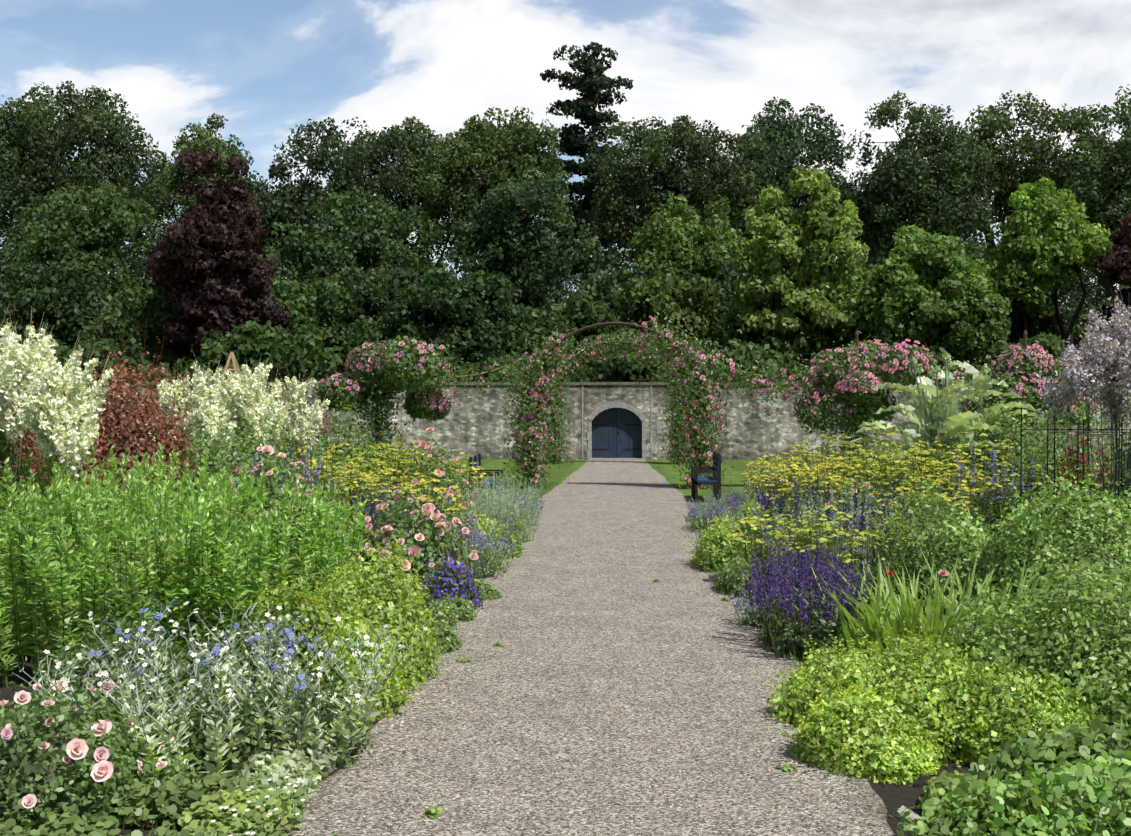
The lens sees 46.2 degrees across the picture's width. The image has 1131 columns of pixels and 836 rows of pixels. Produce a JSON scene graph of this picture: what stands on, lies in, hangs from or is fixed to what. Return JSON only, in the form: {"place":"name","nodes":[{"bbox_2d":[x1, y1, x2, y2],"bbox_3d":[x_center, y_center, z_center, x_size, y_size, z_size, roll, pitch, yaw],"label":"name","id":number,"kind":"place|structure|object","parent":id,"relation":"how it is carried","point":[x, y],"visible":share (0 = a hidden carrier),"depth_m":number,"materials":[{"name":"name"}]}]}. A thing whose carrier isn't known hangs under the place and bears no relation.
{"place":"outdoors","nodes":[
{"label":"outdoors","id":0,"kind":"place"},
{"bbox_2d":[0,582,476,835],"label":"border soil","id":1,"kind":"structure","parent":0,"point":[18,681],"depth_m":10.66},
{"bbox_2d":[0,306,113,598],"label":"flowering shrub","id":2,"kind":"object","parent":1,"relation":"on","point":[65,426],"visible":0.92,"depth_m":14.60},
{"bbox_2d":[0,803,120,835],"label":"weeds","id":3,"kind":"object","parent":1,"relation":"on","point":[100,824],"visible":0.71,"depth_m":6.98,"materials":[{"name":"green plant"}]},
{"bbox_2d":[0,677,199,835],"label":"rose bush","id":4,"kind":"object","parent":1,"relation":"on","point":[52,758],"visible":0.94,"depth_m":7.36,"materials":[{"name":"green plant"}]},
{"bbox_2d":[0,440,229,616],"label":"plants","id":5,"kind":"object","parent":1,"relation":"on","point":[160,470],"visible":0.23,"depth_m":14.81,"materials":[{"name":"green plant"}]},
{"bbox_2d":[0,579,249,745],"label":"flowering plant","id":6,"kind":"object","parent":1,"relation":"on","point":[78,684],"visible":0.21,"depth_m":9.36,"materials":[{"name":"green plant"}]},
{"bbox_2d":[36,310,218,529],"bbox_3d":[-5.950,0.319,17.652,2.574,3.569,2.642,0,1,2],"label":"smoke bush","id":7,"kind":"object","parent":1,"relation":"on","point":[121,437],"visible":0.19,"depth_m":17.34,"materials":[{"name":"red plant"}]},
{"bbox_2d":[0,458,369,687],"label":"perennials","id":8,"kind":"object","parent":1,"relation":"on","point":[215,569],"visible":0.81,"depth_m":11.22,"materials":[{"name":"green plant"}]},
{"bbox_2d":[108,771,266,829],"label":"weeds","id":9,"kind":"object","parent":1,"relation":"on","point":[173,806],"visible":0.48,"depth_m":7.40,"materials":[{"name":"green plant"}]},
{"bbox_2d":[146,371,254,514],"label":"tall perennial plant","id":10,"kind":"object","parent":1,"relation":"on","point":[223,461],"visible":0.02,"depth_m":17.84,"materials":[{"name":"green plant"}]},
{"bbox_2d":[12,595,427,791],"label":"silvery foliage plants","id":11,"kind":"object","parent":1,"relation":"on","point":[136,707],"visible":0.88,"depth_m":8.36,"materials":[{"name":"green plant"}]},
{"bbox_2d":[178,785,293,835],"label":"plant","id":12,"kind":"object","parent":1,"relation":"on","point":[205,803],"visible":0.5,"depth_m":7.14,"materials":[{"name":"green plant"}]},
{"bbox_2d":[149,352,329,484],"bbox_3d":[-5.353,0.499,21.509,2.581,3.127,2.910,1,1,42],"label":"flowering shrub","id":13,"kind":"object","parent":1,"relation":"on","point":[309,423],"visible":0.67,"depth_m":21.11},
{"bbox_2d":[176,372,305,497],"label":"tall perennial plant","id":14,"kind":"object","parent":1,"relation":"on","point":[249,439],"visible":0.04,"depth_m":19.74,"materials":[{"name":"green plant"}]},
{"bbox_2d":[122,655,383,782],"bbox_3d":[-2.069,1.920,8.800,1.705,0.645,1.800,1,1,37],"label":"cranesbill plant","id":15,"kind":"object","parent":1,"relation":"on","point":[246,747],"visible":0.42,"depth_m":8.45,"materials":[{"name":"green plant"}]},
{"bbox_2d":[210,776,308,835],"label":"ground cover plant","id":16,"kind":"object","parent":1,"relation":"on","point":[300,796],"visible":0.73,"depth_m":7.16,"materials":[{"name":"green plant"}]},
{"bbox_2d":[249,752,319,805],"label":"variegated foliage plant","id":17,"kind":"object","parent":1,"relation":"on","point":[292,766],"visible":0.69,"depth_m":7.80,"materials":[{"name":"green plant"}]},
{"bbox_2d":[234,728,345,785],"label":"variegated foliage plant","id":18,"kind":"object","parent":1,"relation":"on","point":[324,765],"visible":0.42,"depth_m":8.21,"materials":[{"name":"green plant"}]},
{"bbox_2d":[226,443,371,584],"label":"rose bush","id":19,"kind":"object","parent":1,"relation":"on","point":[268,450],"visible":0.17,"depth_m":15.44,"materials":[{"name":"green plant"}]},
{"bbox_2d":[229,561,370,699],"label":"leafy plant","id":20,"kind":"object","parent":1,"relation":"on","point":[311,608],"visible":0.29,"depth_m":10.41,"materials":[{"name":"green plant"}]},
{"bbox_2d":[264,443,382,531],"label":"yellow flowers","id":21,"kind":"object","parent":1,"relation":"on","point":[331,480],"visible":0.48,"depth_m":19.17,"materials":[{"name":"yellow plant"}]},
{"bbox_2d":[311,382,388,480],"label":"flowering plant","id":22,"kind":"object","parent":1,"relation":"on","point":[349,451],"visible":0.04,"depth_m":26.20,"materials":[{"name":"green plant"}]},
{"bbox_2d":[290,585,429,722],"bbox_3d":[-1.605,1.749,10.108,1.141,0.940,1.572,0,1,2],"label":"mantle","id":23,"kind":"object","parent":1,"relation":"on","point":[392,697],"visible":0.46,"depth_m":9.86,"materials":[{"name":"green plant"}]},
{"bbox_2d":[284,524,450,693],"bbox_3d":[-1.767,1.566,11.501,1.551,1.261,3.432,0,1,2],"label":"mantle","id":24,"kind":"object","parent":1,"relation":"on","point":[409,610],"visible":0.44,"depth_m":11.08,"materials":[{"name":"green plant"}]},
{"bbox_2d":[327,468,464,532],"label":"yellow flowers","id":25,"kind":"object","parent":1,"relation":"on","point":[427,487],"visible":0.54,"depth_m":19.16,"materials":[{"name":"yellow plant"}]},
{"bbox_2d":[337,488,478,595],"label":"rose bush","id":26,"kind":"object","parent":1,"relation":"on","point":[421,545],"visible":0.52,"depth_m":15.57,"materials":[{"name":"green plant"}]},
{"bbox_2d":[397,427,475,518],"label":"rose bush","id":27,"kind":"object","parent":1,"relation":"on","point":[422,444],"visible":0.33,"depth_m":22.30,"materials":[{"name":"green plant"}]},
{"bbox_2d":[417,552,488,608],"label":"purple flowers","id":28,"kind":"object","parent":1,"relation":"on","point":[452,583],"visible":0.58,"depth_m":14.50,"materials":[{"name":"purple plant"}]},
{"bbox_2d":[429,512,526,579],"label":"catmint plant","id":29,"kind":"object","parent":1,"relation":"on","point":[482,567],"visible":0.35,"depth_m":17.33,"materials":[{"name":"green plant"}]},
{"bbox_2d":[437,484,544,541],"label":"artemisia plant","id":30,"kind":"object","parent":1,"relation":"on","point":[505,521],"visible":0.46,"depth_m":21.41,"materials":[{"name":"green plant"}]},
{"bbox_2d":[0,0,1130,320],"label":"sky","id":31,"kind":"structure","parent":0,"point":[269,67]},
{"bbox_2d":[41,459,1124,505],"bbox_3d":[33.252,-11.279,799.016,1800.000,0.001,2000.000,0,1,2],"label":"ground","id":32,"kind":"structure","parent":0,"point":[668,472],"depth_m":40.73,"materials":[{"name":"green plant"}]},
{"bbox_2d":[0,108,57,269],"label":"broadleaf tree","id":33,"kind":"object","parent":32,"relation":"on","point":[7,195],"visible":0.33,"depth_m":99.94,"materials":[{"name":"green plant"}]},
{"bbox_2d":[0,258,137,348],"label":"broadleaf tree","id":34,"kind":"object","parent":32,"relation":"on","point":[37,295],"visible":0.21,"depth_m":69.63,"materials":[{"name":"green plant"}]},
{"bbox_2d":[0,180,158,310],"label":"broadleaf tree","id":35,"kind":"object","parent":32,"relation":"on","point":[53,233],"visible":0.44,"depth_m":82.67,"materials":[{"name":"green plant"}]},
{"bbox_2d":[0,80,177,280],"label":"broadleaf tree","id":36,"kind":"object","parent":32,"relation":"on","point":[86,122],"visible":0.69,"depth_m":102.09,"materials":[{"name":"green plant"}]},
{"bbox_2d":[43,333,176,381],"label":"shrub","id":37,"kind":"object","parent":32,"relation":"on","point":[66,351],"visible":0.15,"depth_m":53.98,"materials":[{"name":"green plant"}]},
{"bbox_2d":[74,284,199,381],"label":"shrub","id":38,"kind":"object","parent":32,"relation":"on","point":[155,309],"visible":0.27,"depth_m":64.58,"materials":[{"name":"green plant"}]},
{"bbox_2d":[144,113,279,286],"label":"broadleaf tree","id":39,"kind":"object","parent":32,"relation":"on","point":[202,141],"visible":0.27,"depth_m":110.69,"materials":[{"name":"green plant"}]},
{"bbox_2d":[145,149,291,375],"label":"copper beech tree","id":40,"kind":"object","parent":32,"relation":"on","point":[215,262],"visible":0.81,"depth_m":60.99,"materials":[{"name":"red plant"}]},
{"bbox_2d":[174,320,341,381],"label":"shrub","id":41,"kind":"object","parent":32,"relation":"on","point":[272,344],"visible":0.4,"depth_m":55.07,"materials":[{"name":"green plant"}]},
{"bbox_2d":[225,276,378,381],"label":"shrub","id":42,"kind":"object","parent":32,"relation":"on","point":[337,337],"visible":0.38,"depth_m":67.02,"materials":[{"name":"green plant"}]},
{"bbox_2d":[231,116,408,311],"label":"broadleaf tree","id":43,"kind":"object","parent":32,"relation":"on","point":[302,197],"visible":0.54,"depth_m":105.57,"materials":[{"name":"green plant"}]},
{"bbox_2d":[260,185,446,322],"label":"broadleaf tree","id":44,"kind":"object","parent":32,"relation":"on","point":[339,243],"visible":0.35,"depth_m":83.51,"materials":[{"name":"green plant"}]},
{"bbox_2d":[308,264,423,341],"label":"broadleaf tree","id":45,"kind":"object","parent":32,"relation":"on","point":[376,289],"visible":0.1,"depth_m":75.03,"materials":[{"name":"green plant"}]},
{"bbox_2d":[313,332,454,482],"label":"pillar roses","id":46,"kind":"object","parent":32,"relation":"on","point":[363,362],"visible":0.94,"depth_m":33.58,"materials":[{"name":"plant"}]},
{"bbox_2d":[371,335,533,422],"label":"climbing rose","id":47,"kind":"object","parent":46,"relation":"attached to","point":[452,389],"visible":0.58,"depth_m":33.82,"materials":[{"name":"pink plant"}]},
{"bbox_2d":[330,116,492,275],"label":"broadleaf tree","id":48,"kind":"object","parent":32,"relation":"on","point":[414,147],"visible":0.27,"depth_m":108.97,"materials":[{"name":"green plant"}]},
{"bbox_2d":[369,264,533,369],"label":"broadleaf tree","id":49,"kind":"object","parent":32,"relation":"on","point":[444,307],"visible":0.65,"depth_m":67.62,"materials":[{"name":"green plant"}]},
{"bbox_2d":[407,106,578,308],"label":"broadleaf tree","id":50,"kind":"object","parent":32,"relation":"on","point":[509,150],"visible":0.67,"depth_m":102.39,"materials":[{"name":"green plant"}]},
{"bbox_2d":[442,174,622,359],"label":"broadleaf tree","id":51,"kind":"object","parent":32,"relation":"on","point":[535,269],"visible":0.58,"depth_m":85.97,"materials":[{"name":"green plant"}]},
{"bbox_2d":[508,291,639,377],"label":"shrub","id":52,"kind":"object","parent":32,"relation":"on","point":[577,310],"visible":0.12,"depth_m":61.98,"materials":[{"name":"green plant"}]},
{"bbox_2d":[26,385,1130,460],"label":"garden wall","id":53,"kind":"structure","parent":32,"relation":"on","point":[759,432],"depth_m":48.73,"materials":[{"name":"stone"}]},
{"bbox_2d":[592,407,641,457],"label":"garden door","id":54,"kind":"structure","parent":53,"relation":"in","point":[616,432],"depth_m":49.06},
{"bbox_2d":[539,42,638,288],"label":"pine tree","id":55,"kind":"object","parent":32,"relation":"on","point":[592,82],"visible":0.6,"depth_m":117.82,"materials":[{"name":"green plant"}]},
{"bbox_2d":[478,295,749,489],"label":"rose arch","id":56,"kind":"structure","parent":32,"relation":"on","point":[538,396],"depth_m":33.53,"materials":[{"name":"plant"}]},
{"bbox_2d":[537,328,690,464],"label":"arch roses","id":57,"kind":"object","parent":32,"relation":"on","point":[594,350],"visible":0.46,"depth_m":45.58,"materials":[{"name":"plant"}]},
{"bbox_2d":[567,330,682,381],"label":"shrub","id":58,"kind":"object","parent":32,"relation":"on","point":[632,373],"visible":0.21,"depth_m":53.63,"materials":[{"name":"green plant"}]},
{"bbox_2d":[576,262,713,334],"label":"shrub","id":59,"kind":"object","parent":32,"relation":"on","point":[597,287],"visible":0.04,"depth_m":72.41,"materials":[{"name":"green plant"}]},
{"bbox_2d":[610,272,732,353],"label":"shrub","id":60,"kind":"object","parent":32,"relation":"on","point":[667,295],"visible":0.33,"depth_m":66.20,"materials":[{"name":"green plant"}]},
{"bbox_2d":[579,115,778,279],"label":"broadleaf tree","id":61,"kind":"object","parent":32,"relation":"on","point":[624,197],"visible":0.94,"depth_m":105.09,"materials":[{"name":"green plant"}]},
{"bbox_2d":[624,193,750,298],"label":"broadleaf tree","id":62,"kind":"object","parent":32,"relation":"on","point":[705,249],"visible":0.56,"depth_m":82.97,"materials":[{"name":"green plant"}]},
{"bbox_2d":[669,338,810,381],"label":"shrub","id":63,"kind":"object","parent":32,"relation":"on","point":[745,348],"visible":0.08,"depth_m":52.72,"materials":[{"name":"green plant"}]},
{"bbox_2d":[711,305,842,377],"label":"shrub","id":64,"kind":"object","parent":32,"relation":"on","point":[775,340],"visible":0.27,"depth_m":61.07,"materials":[{"name":"green plant"}]},
{"bbox_2d":[702,96,869,267],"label":"broadleaf tree","id":65,"kind":"object","parent":32,"relation":"on","point":[784,140],"visible":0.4,"depth_m":109.71,"materials":[{"name":"green plant"}]},
{"bbox_2d":[721,165,869,376],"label":"broadleaf tree","id":66,"kind":"object","parent":32,"relation":"on","point":[804,286],"visible":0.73,"depth_m":60.86,"materials":[{"name":"green plant"}]},
{"bbox_2d":[793,318,936,486],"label":"pillar roses","id":67,"kind":"object","parent":32,"relation":"on","point":[852,389],"visible":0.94,"depth_m":33.13,"materials":[{"name":"plant"}]},
{"bbox_2d":[691,340,873,433],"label":"climbing rose","id":68,"kind":"object","parent":67,"relation":"attached to","point":[755,380],"visible":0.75,"depth_m":33.44,"materials":[{"name":"pink plant"}]},
{"bbox_2d":[830,90,1004,268],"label":"broadleaf tree","id":69,"kind":"object","parent":32,"relation":"on","point":[891,198],"visible":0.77,"depth_m":104.27,"materials":[{"name":"green plant"}]},
{"bbox_2d":[837,225,1011,377],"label":"broadleaf tree","id":70,"kind":"object","parent":32,"relation":"on","point":[900,301],"visible":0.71,"depth_m":59.23,"materials":[{"name":"green plant"}]},
{"bbox_2d":[921,90,1115,251],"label":"broadleaf tree","id":71,"kind":"object","parent":32,"relation":"on","point":[1037,165],"visible":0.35,"depth_m":108.00,"materials":[{"name":"green plant"}]},
{"bbox_2d":[960,334,1109,460],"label":"pillar roses","id":72,"kind":"object","parent":32,"relation":"on","point":[1029,366],"visible":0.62,"depth_m":32.80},
{"bbox_2d":[974,177,1115,348],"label":"broadleaf tree","id":73,"kind":"object","parent":32,"relation":"on","point":[1048,245],"visible":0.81,"depth_m":61.52,"materials":[{"name":"green plant"}]},
{"bbox_2d":[1029,84,1130,300],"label":"broadleaf tree","id":74,"kind":"object","parent":32,"relation":"on","point":[1091,195],"visible":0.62,"depth_m":100.90,"materials":[{"name":"green plant"}]},
{"bbox_2d":[1057,266,1118,351],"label":"broadleaf tree","id":75,"kind":"object","parent":32,"relation":"on","point":[1074,294],"visible":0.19,"depth_m":128.29,"materials":[{"name":"green plant"}]},
{"bbox_2d":[1092,212,1130,381],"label":"copper beech tree","id":76,"kind":"object","parent":32,"relation":"on","point":[1116,264],"visible":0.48,"depth_m":60.31,"materials":[{"name":"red plant"}]},
{"bbox_2d":[278,460,894,835],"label":"gravel path","id":77,"kind":"structure","parent":0,"point":[594,701],"depth_m":9.75,"materials":[{"name":"gravel"}]},
{"bbox_2d":[693,506,991,835],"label":"border soil","id":78,"kind":"structure","parent":0,"point":[894,797],"depth_m":7.94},
{"bbox_2d":[680,506,766,572],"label":"leafy plant","id":79,"kind":"object","parent":78,"relation":"on","point":[713,548],"visible":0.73,"depth_m":17.88,"materials":[{"name":"green plant"}]},
{"bbox_2d":[723,514,821,586],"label":"yellow flowers","id":80,"kind":"object","parent":78,"relation":"on","point":[735,538],"visible":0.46,"depth_m":16.78,"materials":[{"name":"yellow plant"}]},
{"bbox_2d":[742,538,873,661],"bbox_3d":[2.296,1.669,12.630,1.220,1.045,2.316,0,1,2],"label":"salvia","id":81,"kind":"object","parent":78,"relation":"on","point":[788,629],"visible":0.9,"depth_m":12.20,"materials":[{"name":"purple plant"}]},
{"bbox_2d":[763,458,880,552],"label":"yellow flowers","id":82,"kind":"object","parent":78,"relation":"on","point":[783,491],"visible":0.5,"depth_m":19.92,"materials":[{"name":"yellow plant"}]},
{"bbox_2d":[765,619,886,727],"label":"leafy plant","id":83,"kind":"object","parent":78,"relation":"on","point":[790,705],"visible":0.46,"depth_m":9.71,"materials":[{"name":"green plant"}]},
{"bbox_2d":[767,500,922,608],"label":"yellow flowers","id":84,"kind":"object","parent":78,"relation":"on","point":[827,539],"visible":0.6,"depth_m":14.83,"materials":[{"name":"green plant"}]},
{"bbox_2d":[754,476,941,591],"bbox_3d":[3.486,1.410,16.422,2.271,1.363,2.388,0,1,2],"label":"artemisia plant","id":85,"kind":"object","parent":78,"relation":"on","point":[857,540],"visible":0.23,"depth_m":16.17,"materials":[{"name":"green plant"}]},
{"bbox_2d":[774,665,950,786],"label":"leafy plant","id":86,"kind":"object","parent":78,"relation":"on","point":[849,734],"visible":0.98,"depth_m":8.37,"materials":[{"name":"green plant"}]},
{"bbox_2d":[841,442,947,520],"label":"yellow flowers","id":87,"kind":"object","parent":78,"relation":"on","point":[867,469],"visible":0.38,"depth_m":20.86,"materials":[{"name":"yellow plant"}]},
{"bbox_2d":[787,608,1006,765],"bbox_3d":[2.375,1.785,9.134,1.660,0.893,1.871,0,1,2],"label":"leafy plant","id":88,"kind":"object","parent":78,"relation":"on","point":[926,681],"visible":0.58,"depth_m":8.83,"materials":[{"name":"green plant"}]},
{"bbox_2d":[869,440,999,530],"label":"yellow flowers","id":89,"kind":"object","parent":78,"relation":"on","point":[925,452],"visible":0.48,"depth_m":19.11,"materials":[{"name":"yellow plant"}]},
{"bbox_2d":[828,352,1051,504],"bbox_3d":[6.478,0.428,22.710,4.039,3.119,4.139,0,1,2],"label":"flowering shrub","id":90,"kind":"object","parent":78,"relation":"on","point":[930,394],"visible":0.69,"depth_m":22.38,"materials":[{"name":"green plant"}]},
{"bbox_2d":[854,470,1028,623],"bbox_3d":[3.981,1.345,14.172,2.019,1.616,2.058,-1,1,-31],"label":"leafy shrub","id":91,"kind":"object","parent":78,"relation":"on","point":[936,545],"visible":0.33,"depth_m":13.96,"materials":[{"name":"green plant"}]},
{"bbox_2d":[771,546,1119,665],"bbox_3d":[3.456,1.659,11.946,2.906,1.016,2.897,0,1,-15],"label":"iris plant","id":92,"kind":"object","parent":78,"relation":"on","point":[871,624],"visible":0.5,"depth_m":11.66,"materials":[{"name":"green plant"}]},
{"bbox_2d":[875,463,1028,556],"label":"yellow flowers","id":93,"kind":"object","parent":78,"relation":"on","point":[947,498],"visible":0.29,"depth_m":17.39,"materials":[{"name":"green plant"}]},
{"bbox_2d":[939,444,1046,559],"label":"delphinium plant","id":94,"kind":"object","parent":78,"relation":"on","point":[994,478],"visible":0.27,"depth_m":18.54,"materials":[{"name":"green plant"}]},
{"bbox_2d":[869,750,1130,835],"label":"leafy plant","id":95,"kind":"object","parent":78,"relation":"on","point":[1019,806],"visible":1,"depth_m":6.65,"materials":[{"name":"green plant"}]},
{"bbox_2d":[878,514,1130,726],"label":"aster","id":96,"kind":"object","parent":78,"relation":"on","point":[1068,647],"visible":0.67,"depth_m":8.94,"materials":[{"name":"green plant"}]},
{"bbox_2d":[961,371,1066,511],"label":"tall perennial plant","id":97,"kind":"object","parent":78,"relation":"on","point":[1012,452],"visible":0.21,"depth_m":21.71,"materials":[{"name":"green plant"}]},
{"bbox_2d":[938,651,1095,763],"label":"leafy plant","id":98,"kind":"object","parent":78,"relation":"on","point":[1035,714],"visible":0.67,"depth_m":8.45,"materials":[{"name":"green plant"}]},
{"bbox_2d":[922,430,1130,626],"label":"leafy shrub","id":99,"kind":"object","parent":78,"relation":"on","point":[1009,565],"visible":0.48,"depth_m":12.81,"materials":[{"name":"green plant"}]},
{"bbox_2d":[978,459,1110,546],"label":"flowers","id":100,"kind":"object","parent":78,"relation":"on","point":[1037,482],"visible":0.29,"depth_m":17.10,"materials":[{"name":"green plant"}]},
{"bbox_2d":[968,705,1130,794],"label":"cranesbill plant","id":101,"kind":"object","parent":78,"relation":"on","point":[1022,754],"visible":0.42,"depth_m":7.78,"materials":[{"name":"green plant"}]},
{"bbox_2d":[998,367,1129,528],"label":"tall perennial plant","id":102,"kind":"object","parent":78,"relation":"on","point":[1042,461],"visible":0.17,"depth_m":19.04,"materials":[{"name":"green plant"}]},
{"bbox_2d":[1020,408,1130,540],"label":"iron plant supports","id":103,"kind":"object","parent":78,"relation":"on","point":[1088,434],"visible":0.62,"depth_m":15.07,"materials":[{"name":"grey"}]},
{"bbox_2d":[1032,285,1130,552],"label":"meadow rue","id":104,"kind":"object","parent":78,"relation":"on","point":[1089,367],"visible":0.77,"depth_m":15.79,"materials":[{"name":"purple plant"}]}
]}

